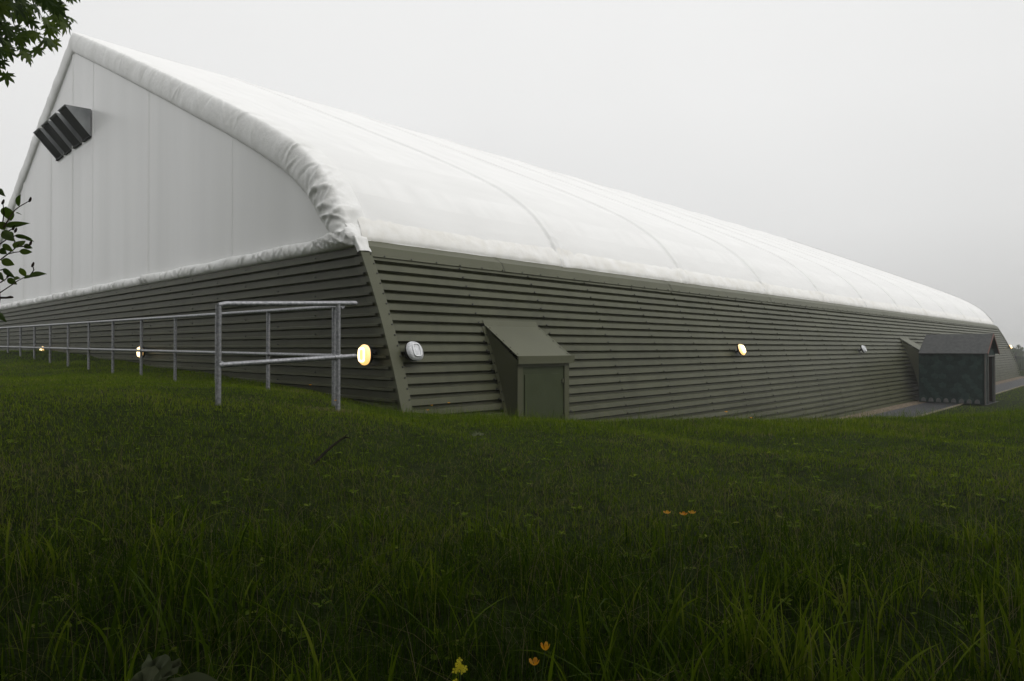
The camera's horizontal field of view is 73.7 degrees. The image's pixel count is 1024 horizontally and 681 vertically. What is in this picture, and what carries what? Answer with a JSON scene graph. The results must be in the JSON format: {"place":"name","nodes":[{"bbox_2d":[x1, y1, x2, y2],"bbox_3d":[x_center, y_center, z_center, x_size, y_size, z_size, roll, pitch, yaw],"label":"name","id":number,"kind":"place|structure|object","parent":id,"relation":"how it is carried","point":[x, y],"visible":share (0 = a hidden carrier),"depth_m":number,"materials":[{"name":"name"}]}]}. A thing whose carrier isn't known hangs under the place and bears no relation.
{"place":"outdoors","nodes":[
{"label":"outdoors","id":0,"kind":"place"},
{"bbox_2d":[0,349,1023,680],"bbox_3d":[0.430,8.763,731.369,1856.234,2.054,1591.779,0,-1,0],"label":"ground","id":1,"kind":"structure","parent":0,"point":[414,454],"depth_m":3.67,"materials":[{"name":"green plant"}]},
{"bbox_2d":[0,188,45,321],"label":"sapling","id":2,"kind":"object","parent":1,"relation":"on","point":[8,214],"visible":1,"depth_m":2.49,"materials":[{"name":"green plant"}]},
{"bbox_2d":[0,0,79,86],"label":"maple tree","id":3,"kind":"object","parent":1,"relation":"on","point":[22,11],"visible":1,"depth_m":6.39,"materials":[{"name":"green plant"}]},
{"bbox_2d":[128,654,216,680],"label":"withered dock","id":4,"kind":"object","parent":1,"relation":"on","point":[164,667],"visible":1,"depth_m":1.31,"materials":[{"name":"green plant"}]},
{"bbox_2d":[0,306,344,406],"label":"handrail","id":5,"kind":"object","parent":1,"relation":"on","point":[267,353],"visible":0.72,"depth_m":10.84,"materials":[{"name":"metal"}]},
{"bbox_2d":[215,301,357,410],"bbox_3d":[-2.139,0.274,6.625,1.442,1.384,0.064,1,-1,-43],"label":"handrail","id":6,"kind":"object","parent":1,"relation":"on","point":[337,357],"visible":0.91,"depth_m":6.54,"materials":[{"name":"metal"}]},
{"bbox_2d":[311,435,350,465],"bbox_3d":[-1.268,0.731,4.447,0.119,0.175,0.606,0,-1,19],"label":"dead branch","id":7,"kind":"object","parent":1,"relation":"on","point":[326,451],"visible":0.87,"depth_m":4.54,"materials":[{"name":"brown wood"}]},
{"bbox_2d":[452,657,467,680],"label":"yellow cress","id":8,"kind":"object","parent":1,"relation":"on","point":[460,666],"visible":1,"depth_m":1.27,"materials":[{"name":"green"}]},
{"bbox_2d":[472,431,484,455],"bbox_3d":[-0.251,0.755,5.011,0.103,0.185,0.057,0,-1,17],"label":"dock plant","id":9,"kind":"object","parent":1,"relation":"on","point":[477,434],"visible":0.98,"depth_m":5.00,"materials":[{"name":"green plant"}]},
{"bbox_2d":[0,32,1019,422],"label":"sports hall","id":10,"kind":"structure","parent":1,"relation":"on","point":[152,186],"depth_m":14.76,"materials":[{"name":"white fabric"}]},
{"bbox_2d":[137,346,145,357],"bbox_3d":[-8.472,0.264,15.681,0.286,0.290,0.231,-1,-1,44],"label":"wall lamp","id":11,"kind":"object","parent":10,"relation":"attached to","point":[138,354],"visible":0.48,"depth_m":15.59,"materials":[{"name":"yellow"}]},
{"bbox_2d":[358,344,375,364],"bbox_3d":[-2.019,0.200,9.536,0.286,0.290,0.231,-1,-1,44],"label":"wall lamp","id":12,"kind":"object","parent":10,"relation":"attached to","point":[366,353],"visible":0.99,"depth_m":9.44,"materials":[{"name":"yellow"}]},
{"bbox_2d":[404,341,423,360],"bbox_3d":[-1.381,0.165,9.503,0.286,0.290,0.231,1,-22,-46],"label":"wall lamp","id":13,"kind":"object","parent":10,"relation":"attached to","point":[413,351],"visible":1,"depth_m":9.41,"materials":[{"name":"white plastic"}]},
{"bbox_2d":[734,344,745,354],"bbox_3d":[5.632,0.242,16.867,0.286,0.290,0.231,1,-22,-46],"label":"wall lamp","id":14,"kind":"object","parent":10,"relation":"attached to","point":[741,349],"visible":1,"depth_m":16.77,"materials":[{"name":"yellow"}]},
{"bbox_2d":[858,345,866,352],"bbox_3d":[12.184,0.315,23.747,0.286,0.290,0.231,1,-22,-46],"label":"wall lamp","id":15,"kind":"object","parent":10,"relation":"attached to","point":[863,349],"visible":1,"depth_m":23.64,"materials":[{"name":"white"}]},
{"bbox_2d":[529,657,538,680],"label":"buttercup","id":16,"kind":"object","parent":1,"relation":"on","point":[534,661],"visible":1,"depth_m":1.32,"materials":[{"name":"orange plant"}]},
{"bbox_2d":[540,642,549,680],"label":"buttercup","id":17,"kind":"object","parent":1,"relation":"on","point":[545,646],"visible":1,"depth_m":1.34,"materials":[{"name":"orange"}]},
{"bbox_2d":[663,510,670,642],"bbox_3d":[0.476,0.729,2.092,0.022,0.410,0.023,0,-1,0],"label":"buttercup","id":18,"kind":"object","parent":1,"relation":"on","point":[667,512],"visible":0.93,"depth_m":2.09,"materials":[{"name":"orange"}]},
{"bbox_2d":[679,512,686,643],"bbox_3d":[0.514,0.725,2.042,0.023,0.419,0.024,0,-1,0],"label":"buttercup","id":19,"kind":"object","parent":1,"relation":"on","point":[683,513],"visible":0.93,"depth_m":2.04,"materials":[{"name":"green plant"}]},
{"bbox_2d":[688,510,695,635],"bbox_3d":[0.553,0.730,2.092,0.022,0.413,0.023,0,-1,0],"label":"buttercup","id":20,"kind":"object","parent":1,"relation":"on","point":[692,512],"visible":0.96,"depth_m":2.10,"materials":[{"name":"orange"}]},
{"bbox_2d":[831,376,1023,420],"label":"gravel strip","id":21,"kind":"object","parent":1,"relation":"on","point":[886,409],"visible":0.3,"depth_m":24.32,"materials":[{"name":"grey gravel"}]},
{"bbox_2d":[915,385,1023,416],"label":"path kerb","id":22,"kind":"structure","parent":1,"relation":"on","point":[962,403],"depth_m":24.79,"materials":[{"name":"grey concrete"}]},
{"bbox_2d":[1011,344,1023,357],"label":"bush","id":23,"kind":"object","parent":1,"relation":"on","point":[1018,351],"visible":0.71,"depth_m":111.61,"materials":[{"name":"green plant"}]},
{"bbox_2d":[1015,356,1023,370],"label":"metal fence","id":24,"kind":"object","parent":1,"relation":"on","point":[1020,369],"visible":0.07,"depth_m":55.25,"materials":[{"name":"grey metal"}]},
{"bbox_2d":[0,0,1023,348],"label":"sky","id":25,"kind":"structure","parent":0,"point":[884,135],"materials":[{"name":"white"}]},
{"bbox_2d":[861,378,1023,417],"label":"path","id":26,"kind":"structure","parent":0,"point":[927,406],"depth_m":24.45,"materials":[{"name":"concrete"}]},
{"label":"pavement","id":27,"kind":"structure","parent":0,"visible":0},
{"bbox_2d":[918,333,999,404],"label":"shed","id":28,"kind":"structure","parent":27,"relation":"on","point":[956,368],"depth_m":25.88,"materials":[{"name":"grey metal"}]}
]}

